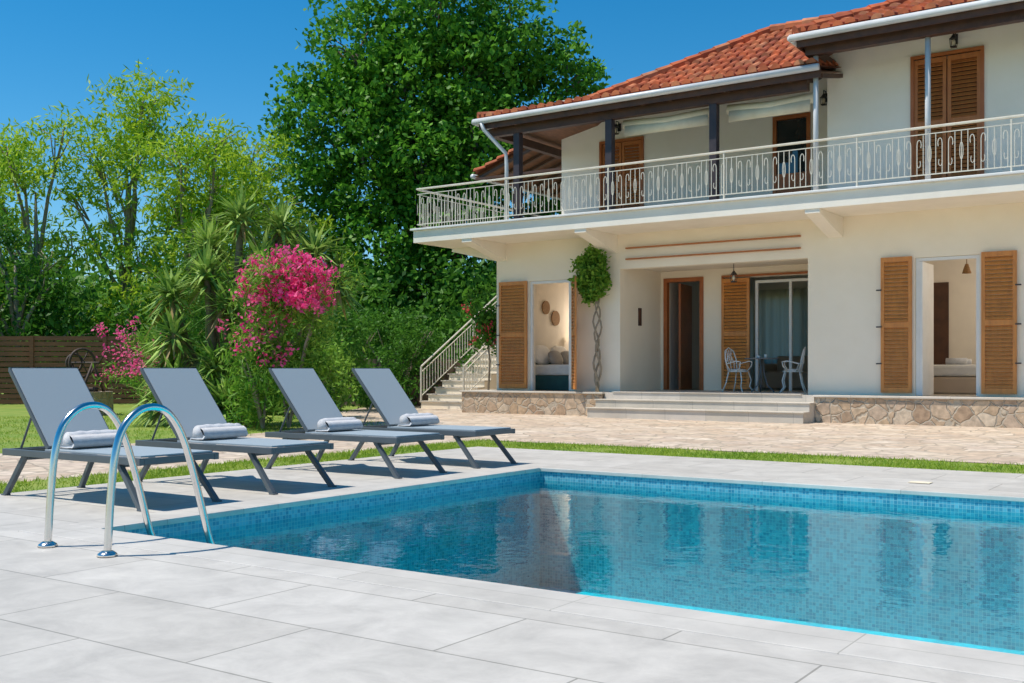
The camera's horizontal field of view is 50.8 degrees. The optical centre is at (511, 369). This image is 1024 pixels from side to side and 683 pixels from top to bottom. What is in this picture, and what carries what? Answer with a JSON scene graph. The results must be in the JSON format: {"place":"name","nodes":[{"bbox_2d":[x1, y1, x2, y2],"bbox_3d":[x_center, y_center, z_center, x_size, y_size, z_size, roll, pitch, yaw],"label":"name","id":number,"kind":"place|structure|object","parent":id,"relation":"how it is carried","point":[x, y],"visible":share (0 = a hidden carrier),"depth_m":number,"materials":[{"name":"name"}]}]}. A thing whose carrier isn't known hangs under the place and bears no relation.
{"place":"outdoors","nodes":[
{"label":"outdoors","id":0,"kind":"place"},
{"bbox_2d":[0,393,490,453],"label":"lawn","id":1,"kind":"structure","parent":0,"point":[14,410],"depth_m":19.54,"materials":[{"name":"green plant"}]},
{"bbox_2d":[0,118,55,283],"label":"tamarisk tree","id":2,"kind":"object","parent":1,"relation":"on","point":[5,140],"visible":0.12,"depth_m":38.42,"materials":[{"name":"green plant"}]},
{"bbox_2d":[0,199,100,398],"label":"olive tree","id":3,"kind":"object","parent":1,"relation":"on","point":[14,297],"visible":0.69,"depth_m":33.01,"materials":[{"name":"green plant"}]},
{"bbox_2d":[0,101,111,346],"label":"tamarisk tree","id":4,"kind":"object","parent":1,"relation":"on","point":[13,176],"visible":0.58,"depth_m":35.91,"materials":[{"name":"green plant"}]},
{"bbox_2d":[0,336,150,403],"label":"wooden fence","id":5,"kind":"object","parent":1,"relation":"on","point":[30,342],"visible":0.35,"depth_m":29.71,"materials":[{"name":"brown wood"}]},
{"bbox_2d":[65,348,113,415],"bbox_3d":[-9.703,0.277,24.489,1.229,1.546,1.229,0,0,-18],"label":"pump","id":6,"kind":"object","parent":1,"relation":"on","point":[103,396],"visible":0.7,"depth_m":24.36,"materials":[{"name":"metal"}]},
{"bbox_2d":[38,58,239,398],"bbox_3d":[-12.336,-4.695,37.024,7.475,11.608,4.466,0,0,11],"label":"tamarisk tree","id":7,"kind":"object","parent":1,"relation":"on","point":[119,150],"visible":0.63,"depth_m":36.66,"materials":[{"name":"green plant"}]},
{"bbox_2d":[91,316,201,412],"bbox_3d":[-7.947,-0.071,23.574,2.333,2.162,2.350,0,0,-10],"label":"pink oleander","id":8,"kind":"object","parent":1,"relation":"on","point":[135,369],"visible":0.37,"depth_m":23.31,"materials":[{"name":"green plant"}]},
{"bbox_2d":[65,113,286,353],"bbox_3d":[-10.803,-3.620,35.178,7.220,9.463,4.451,0,0,-1],"label":"tamarisk tree","id":9,"kind":"object","parent":1,"relation":"on","point":[193,154],"visible":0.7,"depth_m":34.68,"materials":[{"name":"green plant"}]},
{"bbox_2d":[111,293,246,397],"bbox_3d":[-8.229,-0.716,30.043,5.115,3.551,4.572,0,0,34],"label":"garden shrub","id":10,"kind":"object","parent":1,"relation":"on","point":[197,330],"visible":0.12,"depth_m":29.37,"materials":[{"name":"green plant"}]},
{"bbox_2d":[119,181,370,428],"bbox_3d":[-4.910,-1.059,19.937,4.656,5.020,2.943,0,0,1],"label":"yucca tree","id":11,"kind":"object","parent":1,"relation":"on","point":[176,341],"visible":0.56,"depth_m":20.04,"materials":[{"name":"green plant"}]},
{"bbox_2d":[0,208,496,398],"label":"hedge","id":12,"kind":"object","parent":1,"relation":"on","point":[458,322],"visible":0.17,"depth_m":33.41,"materials":[{"name":"green plant"}]},
{"bbox_2d":[211,310,300,428],"bbox_3d":[-4.353,0.014,18.438,1.536,2.127,2.102,0,0,-19],"label":"pink oleander","id":13,"kind":"object","parent":1,"relation":"on","point":[261,344],"visible":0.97,"depth_m":18.24,"materials":[{"name":"green plant"}]},
{"bbox_2d":[208,236,365,427],"bbox_3d":[-4.003,-0.627,18.637,2.625,3.354,2.448,0,0,-30],"label":"pink oleander","id":14,"kind":"object","parent":1,"relation":"on","point":[275,282],"visible":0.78,"depth_m":18.35,"materials":[{"name":"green plant"}]},
{"bbox_2d":[280,329,364,412],"bbox_3d":[-4.362,0.073,22.885,2.406,1.925,2.690,0,0,-10],"label":"garden shrub","id":15,"kind":"object","parent":1,"relation":"on","point":[345,392],"visible":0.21,"depth_m":22.90,"materials":[{"name":"green plant"}]},
{"bbox_2d":[282,303,420,409],"bbox_3d":[-4.542,-0.397,27.041,3.547,2.902,3.713,0,0,34],"label":"garden shrub","id":16,"kind":"object","parent":1,"relation":"on","point":[355,348],"visible":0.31,"depth_m":26.73,"materials":[{"name":"green plant"}]},
{"bbox_2d":[337,359,468,405],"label":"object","id":17,"kind":"structure","parent":1,"relation":"on","point":[445,376],"depth_m":30.32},
{"bbox_2d":[0,0,885,327],"label":"sky","id":18,"kind":"structure","parent":0,"point":[230,50],"materials":[{"name":"blue"}]},
{"bbox_2d":[0,446,1023,682],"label":"pool deck paving","id":19,"kind":"structure","parent":0,"point":[74,611],"depth_m":4.28,"materials":[{"name":"tile"}]},
{"bbox_2d":[1,368,221,511],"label":"sun lounger","id":20,"kind":"object","parent":19,"relation":"on","point":[51,398],"visible":0.93,"depth_m":8.50,"materials":[{"name":"fabric"}]},
{"bbox_2d":[37,402,214,556],"bbox_3d":[-2.178,1.144,6.236,0.659,1.912,0.864,0,0,34],"label":"pool ladder","id":21,"kind":"object","parent":19,"relation":"on","point":[121,436],"visible":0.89,"depth_m":6.11,"materials":[{"name":"silver metal"}]},
{"bbox_2d":[135,368,336,494],"bbox_3d":[-2.429,0.498,9.395,1.780,1.027,0.720,0,0,34],"label":"sun lounger","id":22,"kind":"object","parent":19,"relation":"on","point":[184,396],"visible":0.79,"depth_m":9.53,"materials":[{"name":"fabric"}]},
{"bbox_2d":[264,368,446,478],"bbox_3d":[-1.564,0.498,10.656,1.780,1.027,0.720,0,0,34],"label":"sun lounger","id":23,"kind":"object","parent":19,"relation":"on","point":[312,406],"visible":0.91,"depth_m":10.76,"materials":[{"name":"fabric"}]},
{"bbox_2d":[348,368,517,468],"bbox_3d":[-0.873,0.498,11.662,1.780,1.027,0.720,0,0,34],"label":"sun lounger","id":24,"kind":"object","parent":19,"relation":"on","point":[390,400],"visible":0.84,"depth_m":11.78,"materials":[{"name":"fabric"}]},
{"bbox_2d":[20,464,1023,681],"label":"pool coping","id":25,"kind":"object","parent":19,"relation":"on","point":[993,664],"visible":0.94,"depth_m":5.16,"materials":[{"name":"stone"}]},
{"bbox_2d":[122,471,1023,654],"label":"swimming pool","id":26,"kind":"structure","parent":19,"relation":"in","point":[953,574],"depth_m":9.41,"materials":[{"name":"liquid"}]},
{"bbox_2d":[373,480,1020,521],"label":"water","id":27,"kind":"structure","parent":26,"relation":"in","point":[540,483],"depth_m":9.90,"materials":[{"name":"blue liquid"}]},
{"bbox_2d":[908,481,932,483],"bbox_3d":[3.599,0.994,9.501,0.180,0.004,0.140,0,0,34],"label":"skimmer lid","id":28,"kind":"object","parent":19,"relation":"on","point":[920,482],"visible":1,"depth_m":9.47,"materials":[{"name":"white plastic"}]},
{"bbox_2d":[0,406,1023,483],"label":"stone path","id":29,"kind":"structure","parent":0,"point":[975,444],"depth_m":16.04,"materials":[{"name":"beige stone"}]},
{"bbox_2d":[326,303,482,405],"bbox_3d":[-3.260,-0.461,30.079,4.194,3.048,3.968,0,0,-16],"label":"garden shrub","id":30,"kind":"object","parent":29,"relation":"on","point":[420,341],"visible":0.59,"depth_m":29.66,"materials":[{"name":"green plant"}]},
{"bbox_2d":[419,295,496,409],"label":"exterior staircase","id":31,"kind":"structure","parent":29,"relation":"on","point":[447,394],"depth_m":28.62,"materials":[{"name":"stone"}]},
{"bbox_2d":[587,392,814,423],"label":"entrance steps","id":32,"kind":"structure","parent":29,"relation":"on","point":[796,418],"depth_m":21.84,"materials":[{"name":"stone"}]},
{"bbox_2d":[585,390,815,413],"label":"step treads","id":33,"kind":"object","parent":32,"relation":"on","point":[728,392],"visible":0.91,"depth_m":22.30,"materials":[{"name":"stone"}]},
{"bbox_2d":[722,347,753,391],"bbox_3d":[4.869,0.002,23.224,0.523,0.973,0.546,0,0,44],"label":"wrought iron chair","id":34,"kind":"object","parent":33,"relation":"on","point":[737,369],"visible":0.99,"depth_m":23.21,"materials":[{"name":"white paint"}]},
{"bbox_2d":[745,354,778,391],"bbox_3d":[5.289,0.085,22.811,0.715,0.811,0.715,0,0,34],"label":"bistro table","id":35,"kind":"object","parent":33,"relation":"on","point":[762,359],"visible":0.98,"depth_m":22.77,"materials":[{"name":"metal"}]},
{"bbox_2d":[780,347,806,392],"bbox_3d":[5.907,0.002,22.633,0.523,0.973,0.546,0,0,19],"label":"wrought iron chair","id":36,"kind":"object","parent":33,"relation":"on","point":[799,370],"visible":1,"depth_m":22.49,"materials":[{"name":"white paint"}]},
{"bbox_2d":[462,392,1023,427],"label":"stone plinth","id":37,"kind":"structure","parent":29,"relation":"on","point":[968,413],"depth_m":20.36,"materials":[{"name":"beige stone"}]},
{"bbox_2d":[460,390,1023,399],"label":"plinth capping","id":38,"kind":"object","parent":37,"relation":"on","point":[849,396],"visible":0.84,"depth_m":20.51,"materials":[{"name":"stone"}]},
{"bbox_2d":[461,286,496,389],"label":"flowering creeper","id":39,"kind":"object","parent":38,"relation":"on","point":[485,323],"visible":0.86,"depth_m":26.04,"materials":[{"name":"green plant"}]},
{"bbox_2d":[567,243,611,391],"bbox_3d":[1.721,-1.153,23.885,1.040,3.324,0.702,0,0,34],"label":"climbing vine","id":40,"kind":"object","parent":38,"relation":"on","point":[593,279],"visible":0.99,"depth_m":23.79,"materials":[{"name":"green plant"}]},
{"bbox_2d":[0,441,1023,492],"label":"grass strip","id":41,"kind":"object","parent":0,"point":[34,485],"depth_m":11.83,"materials":[{"name":"green plant"}]},
{"bbox_2d":[0,383,1023,493],"bbox_3d":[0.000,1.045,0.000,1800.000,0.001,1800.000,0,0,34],"label":"ground","id":42,"kind":"structure","parent":0,"point":[730,451],"depth_m":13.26,"materials":[{"name":"green plant"}]},
{"bbox_2d":[114,176,254,352],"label":"tamarisk tree","id":43,"kind":"object","parent":42,"relation":"on","point":[216,232],"depth_m":43.42,"materials":[{"name":"green plant"}]},
{"bbox_2d":[0,224,494,383],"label":"distant trees","id":44,"kind":"object","parent":42,"relation":"on","point":[76,275],"depth_m":64.66,"materials":[{"name":"green plant"}]},
{"bbox_2d":[166,118,389,303],"bbox_3d":[-8.246,-3.969,37.923,7.420,10.161,5.129,0,0,7],"label":"tamarisk tree","id":45,"kind":"object","parent":42,"relation":"on","point":[273,197],"visible":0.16,"depth_m":37.98,"materials":[{"name":"green plant"}]},
{"bbox_2d":[247,0,611,358],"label":"poplar tree","id":46,"kind":"object","parent":42,"relation":"on","point":[448,142],"visible":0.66,"depth_m":39.63,"materials":[{"name":"green plant"}]},
{"bbox_2d":[497,202,1023,396],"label":"ground floor walls","id":47,"kind":"structure","parent":42,"relation":"on","point":[842,284],"depth_m":21.64,"materials":[{"name":"white paint"}]},
{"bbox_2d":[499,281,526,387],"bbox_3d":[0.023,-0.815,25.396,0.790,2.510,0.047,0,0,34],"label":"shutter","id":48,"kind":"object","parent":47,"relation":"attached to","point":[511,359],"visible":1,"depth_m":25.39,"materials":[{"name":"brown wood"}]},
{"bbox_2d":[571,276,576,388],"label":"shutter","id":49,"kind":"object","parent":47,"relation":"attached to","point":[574,351],"visible":0.97,"depth_m":23.91,"materials":[{"name":"brown wood"}]},
{"bbox_2d":[638,308,641,325],"bbox_3d":[2.916,-1.200,24.574,0.029,0.400,0.120,0,0,34],"label":"wall sign","id":50,"kind":"object","parent":47,"relation":"attached to","point":[639,316],"visible":1,"depth_m":24.55,"materials":[{"name":"black metal"}]},
{"bbox_2d":[452,208,842,260],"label":"balcony brackets","id":51,"kind":"object","parent":47,"relation":"attached to","point":[828,224],"visible":0.79,"depth_m":23.45,"materials":[{"name":"white paint"}]},
{"bbox_2d":[625,235,800,259],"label":"awning rails","id":52,"kind":"object","parent":47,"relation":"attached to","point":[714,242],"visible":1,"depth_m":22.48,"materials":[{"name":"brown wood"}]},
{"bbox_2d":[413,174,1023,248],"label":"balcony slab","id":53,"kind":"structure","parent":47,"relation":"on","point":[996,190],"depth_m":20.88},
{"bbox_2d":[410,170,1023,230],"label":"balcony edge","id":54,"kind":"object","parent":53,"relation":"on","point":[770,195],"visible":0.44,"depth_m":20.68,"materials":[{"name":"white paint"}]},
{"bbox_2d":[417,190,540,226],"bbox_3d":[0.398,-3.787,29.238,0.042,0.954,9.365,0,0,34],"label":"balcony railing","id":55,"kind":"object","parent":54,"relation":"on","point":[493,206],"visible":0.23,"depth_m":26.52,"materials":[{"name":"white metal"}]},
{"bbox_2d":[513,103,718,218],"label":"balcony columns","id":56,"kind":"structure","parent":54,"relation":"on","point":[610,140],"depth_m":22.74,"materials":[{"name":"grey metal"}]},
{"bbox_2d":[416,114,1023,227],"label":"balcony railing","id":57,"kind":"object","parent":54,"relation":"on","point":[769,146],"visible":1,"depth_m":20.98,"materials":[{"name":"white metal"}]},
{"bbox_2d":[470,0,1023,219],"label":"gutters and pipes","id":58,"kind":"object","parent":54,"relation":"on","point":[793,39],"visible":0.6,"depth_m":20.13,"materials":[{"name":"metal"}]},
{"bbox_2d":[562,22,1023,213],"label":"wall","id":59,"kind":"structure","parent":54,"relation":"on","point":[869,92],"depth_m":20.99,"materials":[{"name":"white paint"}]},
{"bbox_2d":[615,121,620,134],"bbox_3d":[2.479,-5.700,25.432,0.160,0.321,0.239,0,0,34],"label":"wall lantern","id":60,"kind":"object","parent":59,"relation":"attached to","point":[618,126],"depth_m":25.41,"materials":[{"name":"black metal"}]},
{"bbox_2d":[475,1,1023,198],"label":"roof timbers","id":61,"kind":"object","parent":59,"relation":"on","point":[822,47],"visible":0.66,"depth_m":20.94,"materials":[{"name":"brown wood"}]},
{"bbox_2d":[475,54,838,197],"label":"roof soffit","id":62,"kind":"structure","parent":61,"relation":"attached to","point":[553,138],"depth_m":28.72,"materials":[{"name":"brown wood"}]},
{"bbox_2d":[622,92,812,136],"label":"rolled awnings","id":63,"kind":"object","parent":61,"relation":"attached to","point":[756,110],"visible":0.85,"depth_m":21.48,"materials":[{"name":"beige fabric"}]},
{"bbox_2d":[820,90,826,105],"bbox_3d":[6.560,-5.700,22.631,0.160,0.321,0.239,0,0,34],"label":"wall lantern","id":64,"kind":"object","parent":59,"relation":"attached to","point":[824,95],"depth_m":22.58,"materials":[{"name":"black metal"}]},
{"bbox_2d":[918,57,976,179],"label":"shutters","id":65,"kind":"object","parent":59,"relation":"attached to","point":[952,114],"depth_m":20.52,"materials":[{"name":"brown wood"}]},
{"bbox_2d":[949,33,957,48],"bbox_3d":[8.102,-6.051,19.753,0.160,0.321,0.239,0,0,34],"label":"wall lantern","id":66,"kind":"object","parent":59,"relation":"attached to","point":[954,36],"depth_m":19.70,"materials":[{"name":"black metal"}]},
{"bbox_2d":[474,0,978,174],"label":"roof deck","id":67,"kind":"structure","parent":53,"relation":"on","point":[822,67],"depth_m":24.25,"materials":[{"name":"tile"}]},
{"bbox_2d":[473,0,976,171],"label":"roof tiles","id":68,"kind":"object","parent":67,"relation":"on","point":[720,57],"visible":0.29,"depth_m":23.70,"materials":[{"name":"tile"}]},
{"bbox_2d":[962,259,970,273],"bbox_3d":[9.126,-2.440,21.633,0.174,1.020,0.174,0,0,34],"label":"pendant lamp","id":69,"kind":"object","parent":53,"relation":"hanging from","point":[966,270],"visible":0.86,"depth_m":21.59,"materials":[{"name":"metal"}]},
{"bbox_2d":[644,259,807,271],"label":"loggia ceiling","id":70,"kind":"structure","parent":47,"relation":"attached to","point":[742,265],"depth_m":24.06,"materials":[{"name":"white paint"}]},
{"bbox_2d":[730,264,737,281],"bbox_3d":[4.723,-2.190,22.958,0.160,0.660,0.139,0,0,34],"label":"hanging lantern","id":71,"kind":"object","parent":70,"relation":"hanging from","point":[733,273],"visible":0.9,"depth_m":22.93,"materials":[{"name":"black metal"}]},
{"bbox_2d":[496,284,1020,364],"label":"shutter hinges","id":72,"kind":"object","parent":47,"relation":"attached to","point":[876,326],"visible":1,"depth_m":20.54,"materials":[{"name":"black metal"}]},
{"bbox_2d":[881,256,911,392],"bbox_3d":[7.277,-0.845,20.416,0.570,2.570,0.047,0,0,34],"label":"shutter","id":73,"kind":"object","parent":47,"relation":"attached to","point":[903,312],"visible":1,"depth_m":20.40,"materials":[{"name":"brown wood"}]},
{"bbox_2d":[981,250,1016,393],"bbox_3d":[8.761,-0.845,19.397,0.590,2.570,0.047,0,0,34],"label":"shutter","id":74,"kind":"object","parent":47,"relation":"attached to","point":[990,381],"visible":1,"depth_m":19.39,"materials":[{"name":"brown wood"}]},
{"bbox_2d":[535,387,979,396],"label":"interior floor","id":75,"kind":"structure","parent":0,"point":[960,395],"depth_m":25.48,"materials":[{"name":"beige tile"}]},
{"bbox_2d":[535,362,568,389],"bbox_3d":[1.645,0.020,26.223,2.170,0.940,1.900,0,0,34],"label":"bed base","id":76,"kind":"object","parent":75,"relation":"on","point":[551,382],"visible":0.28,"depth_m":25.71,"materials":[{"name":"fabric"}]},
{"bbox_2d":[535,364,568,374],"bbox_3d":[1.674,0.010,26.203,2.060,0.260,1.660,0,0,34],"label":"mattress","id":77,"kind":"object","parent":76,"relation":"on","point":[563,369],"visible":0.29,"depth_m":25.68,"materials":[{"name":"fabric"}]},
{"bbox_2d":[535,345,566,363],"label":"pillows","id":78,"kind":"object","parent":77,"relation":"on","point":[541,353],"visible":0.6,"depth_m":26.22,"materials":[{"name":"fabric"}]},
{"bbox_2d":[548,351,568,364],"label":"grey cushions","id":79,"kind":"object","parent":77,"relation":"on","point":[557,357],"visible":0.68,"depth_m":26.28,"materials":[{"name":"grey fabric"}]},
{"bbox_2d":[679,284,691,388],"bbox_3d":[4.164,-0.780,25.889,0.050,2.500,0.900,0,0,26],"label":"entrance door leaf","id":80,"kind":"object","parent":75,"relation":"on","point":[685,336],"visible":1,"depth_m":25.82,"materials":[{"name":"brown wood"}]},
{"bbox_2d":[530,255,979,395],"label":"white door frames","id":81,"kind":"structure","parent":75,"relation":"on","point":[924,328],"depth_m":20.61,"materials":[{"name":"paint"}]},
{"bbox_2d":[535,259,975,389],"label":"interior walls","id":82,"kind":"structure","parent":75,"relation":"on","point":[549,335],"depth_m":26.13,"materials":[{"name":"beige paint"}]},
{"bbox_2d":[542,301,559,325],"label":"woven wall baskets","id":83,"kind":"object","parent":82,"relation":"attached to","point":[555,318],"visible":1,"depth_m":27.18,"materials":[{"name":"wicker"}]},
{"bbox_2d":[759,288,807,363],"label":"sheer curtains","id":84,"kind":"object","parent":82,"relation":"hanging from","point":[773,323],"visible":0.22,"depth_m":29.58,"materials":[{"name":"beige fabric"}]},
{"bbox_2d":[934,282,948,364],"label":"interior doors","id":85,"kind":"structure","parent":82,"relation":"in","point":[941,322],"depth_m":24.73,"materials":[{"name":"brown wood"}]},
{"bbox_2d":[759,356,807,388],"bbox_3d":[7.486,0.065,27.247,2.300,0.830,1.000,0,0,34],"label":"sofa","id":86,"kind":"object","parent":75,"relation":"on","point":[774,373],"visible":0.38,"depth_m":27.32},
{"bbox_2d":[599,45,983,389],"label":"timber door frames","id":87,"kind":"structure","parent":75,"relation":"on","point":[807,116],"depth_m":23.34,"materials":[{"name":"brown wood"}]},
{"bbox_2d":[602,142,621,209],"bbox_3d":[2.383,-4.370,25.680,0.520,2.020,0.047,0,0,34],"label":"shutter","id":88,"kind":"object","parent":87,"relation":"attached to","point":[618,158],"visible":0.41,"depth_m":25.59,"materials":[{"name":"brown wood"}]},
{"bbox_2d":[622,140,640,207],"bbox_3d":[2.828,-4.370,25.375,0.520,2.020,0.047,0,0,34],"label":"shutter","id":89,"kind":"object","parent":87,"relation":"attached to","point":[626,183],"visible":0.66,"depth_m":25.38,"materials":[{"name":"brown wood"}]},
{"bbox_2d":[721,278,749,388],"bbox_3d":[5.045,-0.810,24.338,0.670,2.500,0.047,0,0,34],"label":"shutter","id":90,"kind":"object","parent":87,"relation":"attached to","point":[740,332],"visible":0.93,"depth_m":24.32,"materials":[{"name":"brown wood"}]},
{"bbox_2d":[777,118,805,174],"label":"window panes","id":91,"kind":"object","parent":87,"relation":"attached to","point":[791,130],"visible":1,"depth_m":23.19,"materials":[{"name":"black glass"}]},
{"bbox_2d":[914,56,946,180],"bbox_3d":[7.808,-4.590,20.124,0.575,2.420,0.047,0,0,34],"label":"shutter","id":92,"kind":"object","parent":87,"relation":"attached to","point":[920,122],"visible":0.56,"depth_m":20.08,"materials":[{"name":"brown wood"}]},
{"bbox_2d":[947,51,979,176],"bbox_3d":[8.299,-4.590,19.787,0.575,2.420,0.047,0,0,34],"label":"shutter","id":93,"kind":"object","parent":87,"relation":"attached to","point":[951,118],"visible":0.9,"depth_m":19.79,"materials":[{"name":"brown wood"}]},
{"bbox_2d":[934,376,975,393],"bbox_3d":[9.351,0.145,22.631,2.400,0.690,2.100,0,0,34],"label":"bed frame","id":94,"kind":"object","parent":75,"relation":"on","point":[954,385],"visible":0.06,"depth_m":21.77,"materials":[{"name":"beige wood"}]},
{"bbox_2d":[934,365,975,376],"bbox_3d":[9.392,0.020,22.603,2.200,0.240,1.860,0,0,34],"label":"bed mattress","id":95,"kind":"object","parent":94,"relation":"on","point":[957,370],"visible":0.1,"depth_m":21.78,"materials":[{"name":"white fabric"}]},
{"bbox_2d":[946,358,971,364],"bbox_3d":[9.182,-0.170,22.165,0.450,0.136,0.276,0,0,34],"label":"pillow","id":96,"kind":"object","parent":95,"relation":"on","point":[957,361],"visible":1,"depth_m":22.08,"materials":[{"name":"fabric"}]}
]}

